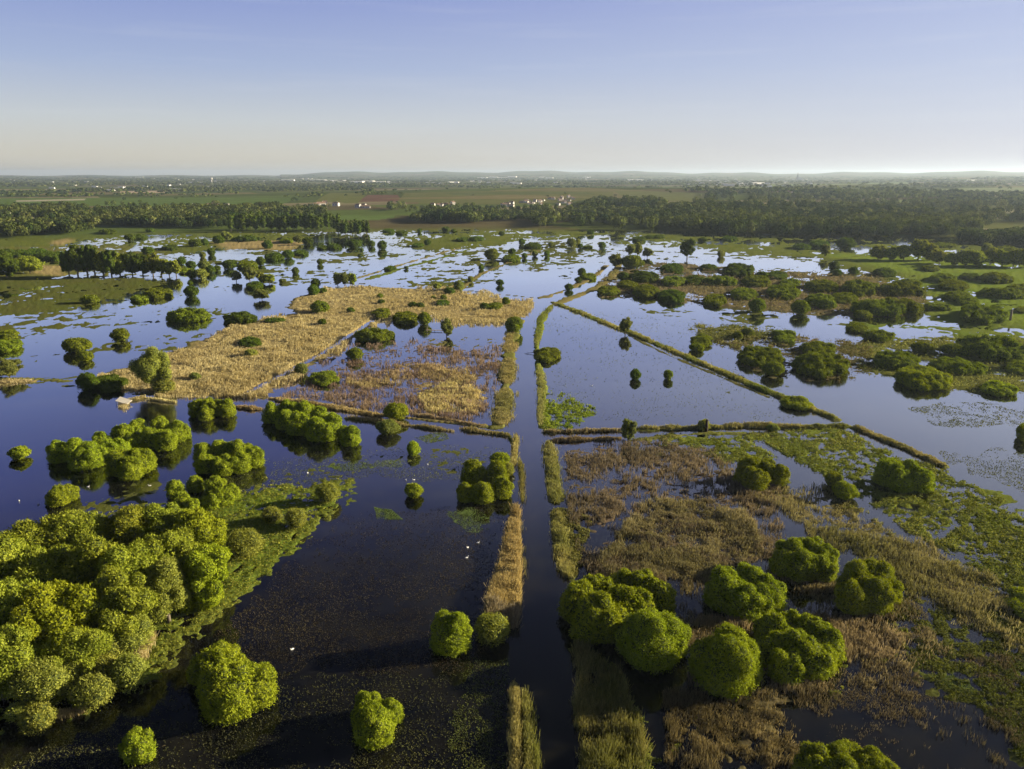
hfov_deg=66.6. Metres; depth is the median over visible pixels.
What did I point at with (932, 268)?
bush
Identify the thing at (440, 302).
bush
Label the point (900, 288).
willow bush
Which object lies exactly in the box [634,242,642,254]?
tree
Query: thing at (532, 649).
water
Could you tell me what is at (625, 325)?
tree
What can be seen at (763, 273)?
willow bush
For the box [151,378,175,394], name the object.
shrub
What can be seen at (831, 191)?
wood
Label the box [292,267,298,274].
bush
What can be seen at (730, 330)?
marsh grass
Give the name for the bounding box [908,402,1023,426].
water weed
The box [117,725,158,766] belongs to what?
willow bush
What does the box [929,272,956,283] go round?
bush
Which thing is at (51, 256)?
bush
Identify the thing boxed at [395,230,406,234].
bush
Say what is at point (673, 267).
willow bush
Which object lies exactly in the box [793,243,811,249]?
bush
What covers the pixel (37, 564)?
tree
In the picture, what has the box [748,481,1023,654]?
brown reed
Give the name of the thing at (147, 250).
bush
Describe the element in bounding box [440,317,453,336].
tree
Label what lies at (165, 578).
tree
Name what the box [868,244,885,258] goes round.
tree
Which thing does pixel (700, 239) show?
bush
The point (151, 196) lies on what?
hedgerow
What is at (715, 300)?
willow bush
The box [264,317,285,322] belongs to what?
willow bush
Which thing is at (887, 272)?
bush
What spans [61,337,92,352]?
willow bush
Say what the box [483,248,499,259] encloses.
bush
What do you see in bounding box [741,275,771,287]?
willow bush
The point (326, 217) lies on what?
poplar tree
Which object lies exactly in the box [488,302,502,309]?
bush
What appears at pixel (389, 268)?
bush
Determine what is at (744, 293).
willow bush
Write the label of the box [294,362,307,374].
willow bush
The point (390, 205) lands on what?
wood
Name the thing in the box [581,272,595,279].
bush
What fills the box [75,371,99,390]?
willow bush
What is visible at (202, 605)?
shrub
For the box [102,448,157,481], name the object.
willow bush
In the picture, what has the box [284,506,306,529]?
shrub
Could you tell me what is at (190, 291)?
bush
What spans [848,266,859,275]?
bush
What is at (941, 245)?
bush
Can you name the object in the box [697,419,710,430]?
shrub
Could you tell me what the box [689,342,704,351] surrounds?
willow bush
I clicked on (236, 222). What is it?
poplar tree
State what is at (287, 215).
poplar tree
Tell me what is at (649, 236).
bush
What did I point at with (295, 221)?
poplar tree
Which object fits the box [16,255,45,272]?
tree
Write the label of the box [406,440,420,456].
willow bush
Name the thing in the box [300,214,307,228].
poplar tree
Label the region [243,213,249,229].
poplar tree
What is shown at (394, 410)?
willow bush
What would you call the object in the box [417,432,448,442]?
duckweed
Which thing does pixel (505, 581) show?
bank reed
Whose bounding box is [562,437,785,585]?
brown reed
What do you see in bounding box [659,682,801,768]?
brown reed
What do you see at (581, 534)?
water weed
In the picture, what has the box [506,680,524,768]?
bank reed
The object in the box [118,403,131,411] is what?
sparse reed
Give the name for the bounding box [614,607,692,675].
willow bush
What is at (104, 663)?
shrub
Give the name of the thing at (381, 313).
willow bush
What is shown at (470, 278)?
bush
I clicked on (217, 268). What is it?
bush
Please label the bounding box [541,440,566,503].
bank reed
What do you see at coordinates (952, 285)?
bush
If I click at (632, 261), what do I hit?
willow bush
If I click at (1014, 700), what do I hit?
water weed
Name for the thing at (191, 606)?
shrub
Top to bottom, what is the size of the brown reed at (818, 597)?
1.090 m
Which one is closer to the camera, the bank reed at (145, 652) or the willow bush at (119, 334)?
the bank reed at (145, 652)
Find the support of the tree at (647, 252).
on the meadow
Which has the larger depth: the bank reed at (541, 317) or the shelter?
the bank reed at (541, 317)
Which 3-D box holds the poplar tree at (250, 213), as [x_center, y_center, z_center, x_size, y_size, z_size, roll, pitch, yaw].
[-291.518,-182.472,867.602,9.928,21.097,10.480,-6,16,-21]
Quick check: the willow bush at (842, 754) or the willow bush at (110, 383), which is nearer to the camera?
the willow bush at (842, 754)
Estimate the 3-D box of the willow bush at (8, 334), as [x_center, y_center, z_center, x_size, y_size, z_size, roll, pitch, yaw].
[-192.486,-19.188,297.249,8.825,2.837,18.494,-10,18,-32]
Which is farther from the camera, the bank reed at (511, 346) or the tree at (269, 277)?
the tree at (269, 277)
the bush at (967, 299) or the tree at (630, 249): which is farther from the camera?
the tree at (630, 249)
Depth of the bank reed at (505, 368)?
244.85 m
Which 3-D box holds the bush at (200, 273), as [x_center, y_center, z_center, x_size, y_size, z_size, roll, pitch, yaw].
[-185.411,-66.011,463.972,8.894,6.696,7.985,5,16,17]
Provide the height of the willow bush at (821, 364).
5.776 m
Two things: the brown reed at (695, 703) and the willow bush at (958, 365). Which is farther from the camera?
the willow bush at (958, 365)
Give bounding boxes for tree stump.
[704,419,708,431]
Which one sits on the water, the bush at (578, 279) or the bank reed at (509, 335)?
the bank reed at (509, 335)
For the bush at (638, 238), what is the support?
on the meadow
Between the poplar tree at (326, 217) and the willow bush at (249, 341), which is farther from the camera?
the poplar tree at (326, 217)
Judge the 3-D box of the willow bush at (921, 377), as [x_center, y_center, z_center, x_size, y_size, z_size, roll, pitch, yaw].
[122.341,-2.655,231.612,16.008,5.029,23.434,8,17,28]
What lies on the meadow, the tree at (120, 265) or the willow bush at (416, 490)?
the tree at (120, 265)
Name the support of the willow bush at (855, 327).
on the water
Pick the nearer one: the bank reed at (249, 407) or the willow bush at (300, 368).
the bank reed at (249, 407)
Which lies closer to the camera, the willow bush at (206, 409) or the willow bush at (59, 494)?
the willow bush at (59, 494)
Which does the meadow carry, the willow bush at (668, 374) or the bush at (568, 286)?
the bush at (568, 286)
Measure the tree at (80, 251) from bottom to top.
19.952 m
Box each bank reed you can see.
[0,377,31,383]
[54,704,87,718]
[128,395,145,399]
[133,631,157,660]
[146,396,176,402]
[234,404,262,410]
[267,396,381,416]
[345,415,454,432]
[412,412,481,425]
[459,426,509,435]
[479,593,524,629]
[482,500,524,605]
[487,387,518,424]
[497,356,518,383]
[501,339,518,352]
[502,305,522,342]
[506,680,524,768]
[510,433,522,467]
[516,456,526,501]
[517,686,534,768]
[529,702,542,768]
[533,304,554,345]
[534,365,547,424]
[541,427,620,432]
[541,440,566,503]
[547,509,577,578]
[549,434,621,441]
[554,302,837,419]
[568,638,654,768]
[636,420,848,430]
[853,424,946,466]
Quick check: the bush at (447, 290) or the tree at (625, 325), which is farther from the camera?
the bush at (447, 290)
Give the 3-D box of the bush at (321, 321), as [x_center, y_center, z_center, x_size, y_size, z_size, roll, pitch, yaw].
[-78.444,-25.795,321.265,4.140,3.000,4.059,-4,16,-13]
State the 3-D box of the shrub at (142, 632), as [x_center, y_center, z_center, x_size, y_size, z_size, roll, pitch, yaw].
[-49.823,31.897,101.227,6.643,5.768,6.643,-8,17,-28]
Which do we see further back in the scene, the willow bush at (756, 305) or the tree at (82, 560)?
the willow bush at (756, 305)
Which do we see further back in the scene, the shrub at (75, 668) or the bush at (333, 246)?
the bush at (333, 246)
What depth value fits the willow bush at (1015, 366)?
245.61 m
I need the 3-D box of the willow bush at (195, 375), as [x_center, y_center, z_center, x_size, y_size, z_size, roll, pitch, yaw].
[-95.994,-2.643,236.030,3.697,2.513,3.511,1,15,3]
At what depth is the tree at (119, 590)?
99.24 m
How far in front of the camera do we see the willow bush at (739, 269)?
479.97 m
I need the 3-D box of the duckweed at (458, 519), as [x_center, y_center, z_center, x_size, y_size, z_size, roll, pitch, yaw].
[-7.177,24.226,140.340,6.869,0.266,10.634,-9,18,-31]
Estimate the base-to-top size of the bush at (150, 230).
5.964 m
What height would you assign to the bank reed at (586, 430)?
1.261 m
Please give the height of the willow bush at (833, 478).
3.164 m
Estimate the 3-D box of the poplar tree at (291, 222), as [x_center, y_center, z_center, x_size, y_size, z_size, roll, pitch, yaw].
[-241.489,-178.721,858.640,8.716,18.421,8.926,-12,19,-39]
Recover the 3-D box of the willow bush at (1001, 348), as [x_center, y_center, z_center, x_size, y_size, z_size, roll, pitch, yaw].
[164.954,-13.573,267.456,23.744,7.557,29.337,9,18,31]
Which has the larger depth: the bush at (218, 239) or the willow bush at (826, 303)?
the bush at (218, 239)
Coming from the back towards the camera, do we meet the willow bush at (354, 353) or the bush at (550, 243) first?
the bush at (550, 243)
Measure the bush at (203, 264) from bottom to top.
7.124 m
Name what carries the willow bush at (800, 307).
on the water
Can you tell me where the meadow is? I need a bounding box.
[0,171,1023,768]
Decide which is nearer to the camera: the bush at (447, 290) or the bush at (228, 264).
the bush at (447, 290)
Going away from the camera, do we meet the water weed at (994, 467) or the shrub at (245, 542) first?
the shrub at (245, 542)
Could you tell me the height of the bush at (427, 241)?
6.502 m
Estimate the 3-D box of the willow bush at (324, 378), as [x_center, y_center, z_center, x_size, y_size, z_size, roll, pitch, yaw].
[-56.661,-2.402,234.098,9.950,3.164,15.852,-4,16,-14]
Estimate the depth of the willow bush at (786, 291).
394.07 m
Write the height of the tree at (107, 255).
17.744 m
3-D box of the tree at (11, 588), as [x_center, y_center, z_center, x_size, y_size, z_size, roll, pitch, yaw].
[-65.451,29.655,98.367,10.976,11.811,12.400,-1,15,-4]
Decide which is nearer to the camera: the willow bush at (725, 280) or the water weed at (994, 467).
the water weed at (994, 467)
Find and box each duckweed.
[320,460,404,470]
[374,507,402,519]
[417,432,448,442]
[447,507,489,532]
[940,674,973,692]
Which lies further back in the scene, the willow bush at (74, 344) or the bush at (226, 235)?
the bush at (226, 235)
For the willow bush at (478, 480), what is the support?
on the water
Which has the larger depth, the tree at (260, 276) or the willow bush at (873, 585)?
the tree at (260, 276)
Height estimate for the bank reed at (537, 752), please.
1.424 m
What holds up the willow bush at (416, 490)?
on the water
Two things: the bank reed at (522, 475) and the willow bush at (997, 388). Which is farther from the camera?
the willow bush at (997, 388)
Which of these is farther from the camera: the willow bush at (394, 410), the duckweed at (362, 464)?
the willow bush at (394, 410)
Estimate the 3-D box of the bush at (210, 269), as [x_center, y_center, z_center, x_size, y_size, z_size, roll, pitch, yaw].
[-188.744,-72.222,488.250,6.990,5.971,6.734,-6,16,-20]
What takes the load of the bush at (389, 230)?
on the meadow
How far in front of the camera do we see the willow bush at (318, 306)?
346.66 m
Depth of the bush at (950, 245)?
663.05 m
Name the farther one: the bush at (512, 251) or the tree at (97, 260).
the bush at (512, 251)
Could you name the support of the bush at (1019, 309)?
on the meadow
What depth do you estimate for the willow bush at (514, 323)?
303.79 m
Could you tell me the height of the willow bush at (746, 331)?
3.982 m
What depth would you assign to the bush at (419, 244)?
663.97 m
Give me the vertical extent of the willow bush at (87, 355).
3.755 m
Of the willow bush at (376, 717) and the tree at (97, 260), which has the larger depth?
the tree at (97, 260)
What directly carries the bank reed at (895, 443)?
on the water
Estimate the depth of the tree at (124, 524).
119.10 m
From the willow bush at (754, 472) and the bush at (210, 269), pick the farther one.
the bush at (210, 269)
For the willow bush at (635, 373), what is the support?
on the water
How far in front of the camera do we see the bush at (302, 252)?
596.78 m
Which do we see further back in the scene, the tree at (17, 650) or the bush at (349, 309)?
the bush at (349, 309)
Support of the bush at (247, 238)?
on the meadow
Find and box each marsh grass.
[599,261,925,316]
[688,320,799,350]
[716,335,874,379]
[856,335,1023,393]
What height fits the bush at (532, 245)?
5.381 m
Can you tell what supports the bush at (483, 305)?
on the meadow
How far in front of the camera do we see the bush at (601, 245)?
646.76 m
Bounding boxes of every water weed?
[0,471,353,733]
[1,671,501,768]
[177,506,508,692]
[226,445,506,493]
[448,655,509,768]
[542,390,595,431]
[544,314,793,420]
[551,507,591,578]
[607,662,696,768]
[629,427,1023,607]
[828,612,909,695]
[901,596,1023,760]
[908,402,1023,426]
[939,447,1023,491]
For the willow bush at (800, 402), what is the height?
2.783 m
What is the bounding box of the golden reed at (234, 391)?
[97,284,534,398]
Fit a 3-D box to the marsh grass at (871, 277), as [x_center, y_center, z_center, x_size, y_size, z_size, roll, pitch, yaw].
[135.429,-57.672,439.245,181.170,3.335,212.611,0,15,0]
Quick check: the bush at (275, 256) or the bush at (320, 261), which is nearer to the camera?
the bush at (320, 261)
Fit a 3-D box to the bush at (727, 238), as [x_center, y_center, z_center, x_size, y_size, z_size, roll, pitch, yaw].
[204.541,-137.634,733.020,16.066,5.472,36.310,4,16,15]
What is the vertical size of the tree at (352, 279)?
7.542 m
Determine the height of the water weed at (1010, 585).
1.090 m
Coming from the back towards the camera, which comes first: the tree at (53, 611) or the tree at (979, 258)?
the tree at (979, 258)
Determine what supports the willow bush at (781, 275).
on the water
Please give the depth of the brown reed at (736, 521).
132.09 m
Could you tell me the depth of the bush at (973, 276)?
457.96 m
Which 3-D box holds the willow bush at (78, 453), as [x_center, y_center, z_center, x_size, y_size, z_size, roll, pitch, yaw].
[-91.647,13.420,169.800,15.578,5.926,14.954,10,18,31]
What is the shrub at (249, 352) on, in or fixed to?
on the meadow
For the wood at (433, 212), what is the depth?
1018.15 m
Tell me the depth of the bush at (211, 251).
593.00 m
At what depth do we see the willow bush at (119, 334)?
288.35 m
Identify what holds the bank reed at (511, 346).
on the water
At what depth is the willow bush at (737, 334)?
290.68 m
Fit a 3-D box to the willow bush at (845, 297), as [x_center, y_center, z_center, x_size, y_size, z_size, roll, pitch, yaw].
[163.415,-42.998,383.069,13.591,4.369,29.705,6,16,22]
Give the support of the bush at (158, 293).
on the meadow
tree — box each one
[0,250,19,276]
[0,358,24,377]
[0,511,71,551]
[0,532,47,579]
[0,575,41,626]
[0,623,41,699]
[8,578,99,648]
[9,542,75,584]
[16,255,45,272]
[36,627,113,677]
[44,508,112,548]
[53,533,128,586]
[58,250,71,276]
[67,244,83,276]
[77,244,92,276]
[83,563,160,638]
[85,245,98,276]
[92,250,107,276]
[95,503,148,545]
[97,541,159,579]
[100,248,117,276]
[113,252,126,276]
[122,250,136,275]
[127,346,172,384]
[127,525,200,568]
[133,253,147,275]
[135,501,188,540]
[140,556,191,622]
[143,252,159,275]
[154,258,164,275]
[159,506,227,545]
[162,259,172,275]
[169,259,180,275]
[177,542,232,607]
[226,214,233,228]
[230,270,241,281]
[232,214,240,231]
[238,214,245,231]
[242,266,256,281]
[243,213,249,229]
[248,211,253,229]
[251,215,259,230]
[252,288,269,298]
[256,211,262,228]
[256,272,264,281]
[260,213,266,229]
[264,273,274,282]
[265,214,268,229]
[267,215,274,228]
[274,214,277,228]
[275,216,281,231]
[280,215,286,231]
[284,212,290,227]
[289,214,293,229]
[292,213,298,228]
[298,213,302,226]
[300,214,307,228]
[306,214,311,230]
[310,215,314,228]
[314,216,320,229]
[317,213,323,227]
[323,211,329,227]
[329,213,332,226]
[331,216,336,231]
[333,272,340,285]
[335,218,340,232]
[338,223,343,233]
[339,271,350,283]
[342,222,347,235]
[348,221,354,232]
[348,273,356,284]
[356,224,360,233]
[364,221,370,234]
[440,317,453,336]
[608,253,621,266]
[619,317,632,334]
[621,418,636,440]
[625,244,635,254]
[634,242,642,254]
[642,247,653,257]
[680,238,695,258]
[819,244,830,256]
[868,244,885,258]
[883,246,898,259]
[896,244,915,260]
[910,239,929,259]
[922,242,939,260]
[929,250,946,263]
[943,252,961,265]
[957,249,974,265]
[972,250,991,266]
[983,247,998,264]
[994,248,1009,265]
[1007,248,1023,266]
[1018,248,1023,265]
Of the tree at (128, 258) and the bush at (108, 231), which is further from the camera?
the bush at (108, 231)
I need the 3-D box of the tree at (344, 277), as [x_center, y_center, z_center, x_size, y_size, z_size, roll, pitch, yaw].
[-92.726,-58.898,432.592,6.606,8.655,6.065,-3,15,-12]
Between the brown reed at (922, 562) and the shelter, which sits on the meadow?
the shelter
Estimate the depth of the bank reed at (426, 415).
197.11 m
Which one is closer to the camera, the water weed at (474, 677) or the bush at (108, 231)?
the water weed at (474, 677)
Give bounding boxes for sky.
[0,0,1023,175]
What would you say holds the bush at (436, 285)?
on the meadow
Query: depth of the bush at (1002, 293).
389.92 m
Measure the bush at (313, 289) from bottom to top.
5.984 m
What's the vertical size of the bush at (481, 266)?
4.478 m
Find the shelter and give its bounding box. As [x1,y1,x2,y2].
[116,397,131,404]
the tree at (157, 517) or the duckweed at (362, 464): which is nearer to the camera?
the tree at (157, 517)
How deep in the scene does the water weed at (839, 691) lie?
103.04 m
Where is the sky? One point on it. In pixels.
(88, 87)
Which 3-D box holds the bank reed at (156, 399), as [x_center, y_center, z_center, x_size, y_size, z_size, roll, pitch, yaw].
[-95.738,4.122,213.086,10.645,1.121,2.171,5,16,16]
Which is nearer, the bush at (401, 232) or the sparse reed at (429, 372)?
the sparse reed at (429, 372)
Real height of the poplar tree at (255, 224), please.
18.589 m
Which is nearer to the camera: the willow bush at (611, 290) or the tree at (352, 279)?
the willow bush at (611, 290)
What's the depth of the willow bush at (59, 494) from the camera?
145.80 m
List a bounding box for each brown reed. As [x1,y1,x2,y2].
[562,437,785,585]
[596,496,764,581]
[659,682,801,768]
[676,564,952,698]
[684,609,914,696]
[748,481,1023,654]
[788,652,1023,768]
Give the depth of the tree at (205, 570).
108.51 m
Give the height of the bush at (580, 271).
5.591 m
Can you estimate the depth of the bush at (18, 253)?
585.30 m
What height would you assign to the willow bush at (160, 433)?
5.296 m
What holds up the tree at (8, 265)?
on the meadow
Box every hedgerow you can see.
[48,194,298,205]
[373,186,706,201]
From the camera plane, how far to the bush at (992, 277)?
444.14 m
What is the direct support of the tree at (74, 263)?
on the meadow
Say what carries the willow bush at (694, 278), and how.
on the water
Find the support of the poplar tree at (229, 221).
on the meadow
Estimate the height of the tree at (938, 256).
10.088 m
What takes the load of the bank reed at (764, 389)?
on the water
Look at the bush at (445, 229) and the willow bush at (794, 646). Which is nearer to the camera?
the willow bush at (794, 646)
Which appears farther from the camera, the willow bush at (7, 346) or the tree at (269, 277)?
the tree at (269, 277)
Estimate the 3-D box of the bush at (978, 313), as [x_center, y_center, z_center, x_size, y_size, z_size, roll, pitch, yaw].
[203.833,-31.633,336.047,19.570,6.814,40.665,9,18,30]
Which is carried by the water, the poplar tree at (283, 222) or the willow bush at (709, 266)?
the willow bush at (709, 266)
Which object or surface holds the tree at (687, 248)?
on the meadow
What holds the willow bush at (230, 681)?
in the water
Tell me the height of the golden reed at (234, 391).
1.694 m
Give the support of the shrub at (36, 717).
on the meadow
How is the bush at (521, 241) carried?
on the meadow
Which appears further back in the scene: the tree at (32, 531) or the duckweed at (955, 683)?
the tree at (32, 531)
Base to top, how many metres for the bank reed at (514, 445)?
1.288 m
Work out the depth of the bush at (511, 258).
554.86 m
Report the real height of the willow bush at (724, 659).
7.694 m
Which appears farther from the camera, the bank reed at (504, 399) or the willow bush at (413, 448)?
the bank reed at (504, 399)
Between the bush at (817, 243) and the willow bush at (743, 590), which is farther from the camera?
the bush at (817, 243)
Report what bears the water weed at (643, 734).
on the water
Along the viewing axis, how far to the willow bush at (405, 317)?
326.89 m
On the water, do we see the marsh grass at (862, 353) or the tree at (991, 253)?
the marsh grass at (862, 353)
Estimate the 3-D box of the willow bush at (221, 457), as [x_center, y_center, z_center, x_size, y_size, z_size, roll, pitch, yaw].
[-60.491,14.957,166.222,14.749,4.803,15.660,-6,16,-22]
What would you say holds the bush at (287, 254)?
on the meadow
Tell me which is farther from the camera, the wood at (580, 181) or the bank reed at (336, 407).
the wood at (580, 181)
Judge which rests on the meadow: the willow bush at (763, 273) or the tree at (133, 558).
the tree at (133, 558)
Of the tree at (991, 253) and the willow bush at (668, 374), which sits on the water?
the willow bush at (668, 374)
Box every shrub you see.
[2,702,26,721]
[6,655,72,710]
[15,699,58,736]
[58,658,87,688]
[66,670,116,712]
[91,635,124,658]
[92,651,117,682]
[105,612,156,655]
[108,650,151,694]
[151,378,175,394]
[173,590,196,614]
[192,592,224,610]
[224,526,265,559]
[243,349,257,355]
[260,506,283,523]
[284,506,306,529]
[313,481,340,503]
[472,611,510,647]
[505,462,514,476]
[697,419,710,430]
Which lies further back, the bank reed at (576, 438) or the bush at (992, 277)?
the bush at (992, 277)
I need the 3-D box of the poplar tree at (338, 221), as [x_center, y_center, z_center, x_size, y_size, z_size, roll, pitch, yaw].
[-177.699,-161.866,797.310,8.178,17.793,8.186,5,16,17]
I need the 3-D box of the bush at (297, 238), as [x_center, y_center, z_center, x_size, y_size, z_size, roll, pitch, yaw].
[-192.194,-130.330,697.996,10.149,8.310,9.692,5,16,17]
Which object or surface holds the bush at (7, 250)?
on the meadow
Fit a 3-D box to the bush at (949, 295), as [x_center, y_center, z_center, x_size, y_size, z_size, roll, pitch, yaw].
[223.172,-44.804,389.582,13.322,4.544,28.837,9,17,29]
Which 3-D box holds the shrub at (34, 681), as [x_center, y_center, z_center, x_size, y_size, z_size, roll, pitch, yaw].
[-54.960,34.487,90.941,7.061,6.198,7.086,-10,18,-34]
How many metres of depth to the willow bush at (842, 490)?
148.15 m
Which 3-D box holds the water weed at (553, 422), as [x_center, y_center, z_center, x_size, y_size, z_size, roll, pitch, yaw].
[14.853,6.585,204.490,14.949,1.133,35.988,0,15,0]
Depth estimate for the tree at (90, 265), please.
466.88 m
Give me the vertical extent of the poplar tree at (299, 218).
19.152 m
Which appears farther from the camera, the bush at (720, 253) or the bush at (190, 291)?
the bush at (720, 253)
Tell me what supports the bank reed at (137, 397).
on the water
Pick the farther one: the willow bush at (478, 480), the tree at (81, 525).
the willow bush at (478, 480)
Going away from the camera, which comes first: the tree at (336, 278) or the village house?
the tree at (336, 278)
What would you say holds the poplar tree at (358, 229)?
on the meadow
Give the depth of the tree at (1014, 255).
516.61 m
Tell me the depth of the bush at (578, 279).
446.08 m
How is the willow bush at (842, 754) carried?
on the meadow
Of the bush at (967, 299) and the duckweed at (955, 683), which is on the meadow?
the bush at (967, 299)
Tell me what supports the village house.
on the meadow
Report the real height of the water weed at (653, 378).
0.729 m
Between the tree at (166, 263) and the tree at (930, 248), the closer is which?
the tree at (166, 263)
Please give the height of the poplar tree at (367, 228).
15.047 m
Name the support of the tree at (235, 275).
on the meadow
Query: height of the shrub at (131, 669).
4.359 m
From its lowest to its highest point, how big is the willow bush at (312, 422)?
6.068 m
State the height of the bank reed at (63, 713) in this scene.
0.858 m
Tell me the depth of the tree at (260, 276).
441.16 m
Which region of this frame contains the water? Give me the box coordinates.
[0,229,1023,768]
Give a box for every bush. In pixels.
[0,248,13,251]
[0,329,19,339]
[0,339,23,353]
[6,445,31,459]
[9,249,25,257]
[23,247,47,256]
[35,251,64,261]
[44,483,79,507]
[45,431,131,471]
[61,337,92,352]
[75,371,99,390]
[76,350,93,360]
[79,294,99,303]
[94,374,128,392]
[99,229,117,234]
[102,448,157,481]
[109,328,129,341]
[109,416,191,451]
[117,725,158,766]
[124,234,135,240]
[130,293,151,302]
[134,234,147,238]
[141,246,154,253]
[142,287,173,299]
[145,228,154,231]
[161,244,178,250]
[164,475,241,510]
[165,307,212,322]
[177,257,186,264]
[179,268,190,273]
[183,285,198,296]
[185,261,196,268]
[185,638,278,726]
[187,268,195,278]
[187,396,236,421]
[188,239,202,246]
[189,372,201,379]
[191,438,265,476]
[195,268,208,278]
[197,260,209,268]
[199,251,205,257]
[201,238,208,244]
[205,265,215,272]
[207,247,215,255]
[212,235,224,243]
[214,265,220,270]
[221,231,232,240]
[222,260,235,268]
[222,311,257,323]
[231,234,260,241]
[236,260,257,268]
[237,336,260,347]
[246,281,262,289]
[255,256,265,265]
[260,399,343,442]
[261,240,272,248]
[264,252,284,260]
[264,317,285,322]
[279,238,293,243]
[281,250,294,258]
[292,235,303,242]
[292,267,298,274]
[293,249,308,255]
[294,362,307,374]
[301,237,313,244]
[307,284,319,295]
[307,370,339,386]
[309,300,329,312]
[310,278,320,286]
[316,244,328,249]
[317,258,323,264]
[317,318,326,324]
[319,287,326,292]
[328,243,341,249]
[336,425,361,446]
[345,239,361,247]
[345,346,363,359]
[346,307,354,311]
[350,690,404,752]
[354,327,394,341]
[368,240,374,246]
[370,308,389,318]
[375,419,400,435]
[377,240,386,249]
[382,228,394,232]
[382,402,408,420]
[384,265,396,270]
[392,311,416,324]
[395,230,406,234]
[404,483,423,498]
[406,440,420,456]
[407,302,416,306]
[411,242,423,247]
[416,302,424,307]
[416,311,431,324]
[424,239,430,244]
[429,608,474,657]
[433,282,441,288]
[436,299,449,305]
[441,226,449,231]
[443,287,455,293]
[453,280,464,290]
[456,236,468,241]
[456,459,514,504]
[467,276,473,281]
[469,236,483,241]
[478,264,484,269]
[479,302,489,308]
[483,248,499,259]
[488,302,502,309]
[489,451,510,464]
[496,279,503,285]
[502,254,520,261]
[502,296,509,303]
[504,316,522,332]
[508,248,515,253]
[518,238,524,244]
[524,242,541,249]
[533,346,560,362]
[544,250,549,256]
[548,241,554,246]
[556,567,676,644]
[564,282,573,289]
[566,237,576,246]
[574,277,581,282]
[577,268,585,275]
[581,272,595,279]
[583,245,592,248]
[587,230,593,234]
[597,285,620,295]
[598,242,606,248]
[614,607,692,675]
[617,272,628,279]
[618,280,638,289]
[620,254,644,268]
[628,270,659,282]
[630,368,640,379]
[632,236,645,241]
[632,283,660,298]
[644,235,653,238]
[654,234,664,238]
[657,289,685,303]
[660,262,682,272]
[661,276,685,286]
[663,369,672,379]
[683,622,765,699]
[684,274,703,284]
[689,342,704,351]
[690,333,712,346]
[698,237,707,241]
[699,263,717,270]
[701,561,787,622]
[703,293,726,306]
[704,275,738,285]
[717,250,724,256]
[721,235,736,241]
[722,262,754,276]
[730,287,758,299]
[731,330,742,340]
[732,455,791,491]
[737,345,785,368]
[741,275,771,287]
[741,327,754,336]
[748,298,766,312]
[751,608,847,688]
[755,271,769,276]
[761,361,785,375]
[765,283,801,300]
[766,423,779,431]
[768,270,787,279]
[768,535,839,584]
[772,329,795,343]
[778,395,813,410]
[779,278,800,285]
[790,739,899,768]
[791,298,810,314]
[791,349,850,378]
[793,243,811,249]
[798,340,835,352]
[804,279,839,292]
[805,292,835,305]
[808,240,829,247]
[816,298,836,309]
[824,471,841,485]
[828,260,840,270]
[831,480,859,500]
[832,269,842,275]
[832,292,858,303]
[834,556,904,616]
[835,237,856,248]
[840,279,879,296]
[845,321,869,332]
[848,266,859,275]
[850,298,906,316]
[853,310,873,318]
[860,329,894,341]
[870,457,936,493]
[872,349,921,369]
[873,267,896,276]
[876,281,926,296]
[884,296,924,313]
[892,278,922,285]
[894,364,952,391]
[910,341,935,352]
[920,264,940,271]
[924,302,952,310]
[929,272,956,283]
[929,355,988,374]
[934,242,948,247]
[937,279,968,290]
[939,343,961,355]
[943,290,972,300]
[946,243,957,247]
[955,334,1023,362]
[956,295,979,304]
[958,302,1009,324]
[959,272,978,280]
[975,287,1023,298]
[978,271,1013,283]
[979,380,1019,396]
[981,243,992,251]
[996,245,1015,251]
[1002,586,1023,618]
[1006,283,1023,292]
[1006,359,1023,375]
[1013,306,1023,313]
[1015,422,1023,440]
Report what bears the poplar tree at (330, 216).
on the meadow
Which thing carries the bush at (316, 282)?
on the meadow
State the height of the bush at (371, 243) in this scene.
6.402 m
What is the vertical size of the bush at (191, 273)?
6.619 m
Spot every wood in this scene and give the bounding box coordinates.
[0,175,374,191]
[0,188,395,197]
[0,200,327,226]
[0,210,100,236]
[296,201,578,211]
[372,174,694,187]
[409,204,540,221]
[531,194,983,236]
[682,175,1023,205]
[950,226,1023,243]
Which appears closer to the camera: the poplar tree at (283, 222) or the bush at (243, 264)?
the bush at (243, 264)
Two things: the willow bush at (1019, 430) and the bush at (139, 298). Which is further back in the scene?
the bush at (139, 298)
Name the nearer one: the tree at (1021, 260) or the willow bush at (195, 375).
the willow bush at (195, 375)
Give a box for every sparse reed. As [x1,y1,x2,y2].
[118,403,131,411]
[280,336,501,420]
[346,362,475,387]
[417,379,483,412]
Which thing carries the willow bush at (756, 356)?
on the water
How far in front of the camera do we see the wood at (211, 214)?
1070.41 m
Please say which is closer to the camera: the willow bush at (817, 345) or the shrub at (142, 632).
the shrub at (142, 632)
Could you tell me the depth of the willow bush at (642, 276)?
449.53 m
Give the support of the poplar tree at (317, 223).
on the meadow
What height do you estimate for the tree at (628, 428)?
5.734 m
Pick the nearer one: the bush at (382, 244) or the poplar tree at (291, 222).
the bush at (382, 244)
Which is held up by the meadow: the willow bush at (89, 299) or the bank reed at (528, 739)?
the willow bush at (89, 299)
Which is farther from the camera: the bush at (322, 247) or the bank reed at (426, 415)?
the bush at (322, 247)
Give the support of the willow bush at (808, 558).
on the meadow
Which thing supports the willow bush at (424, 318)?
on the water
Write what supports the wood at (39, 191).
on the meadow
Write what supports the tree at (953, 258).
on the meadow

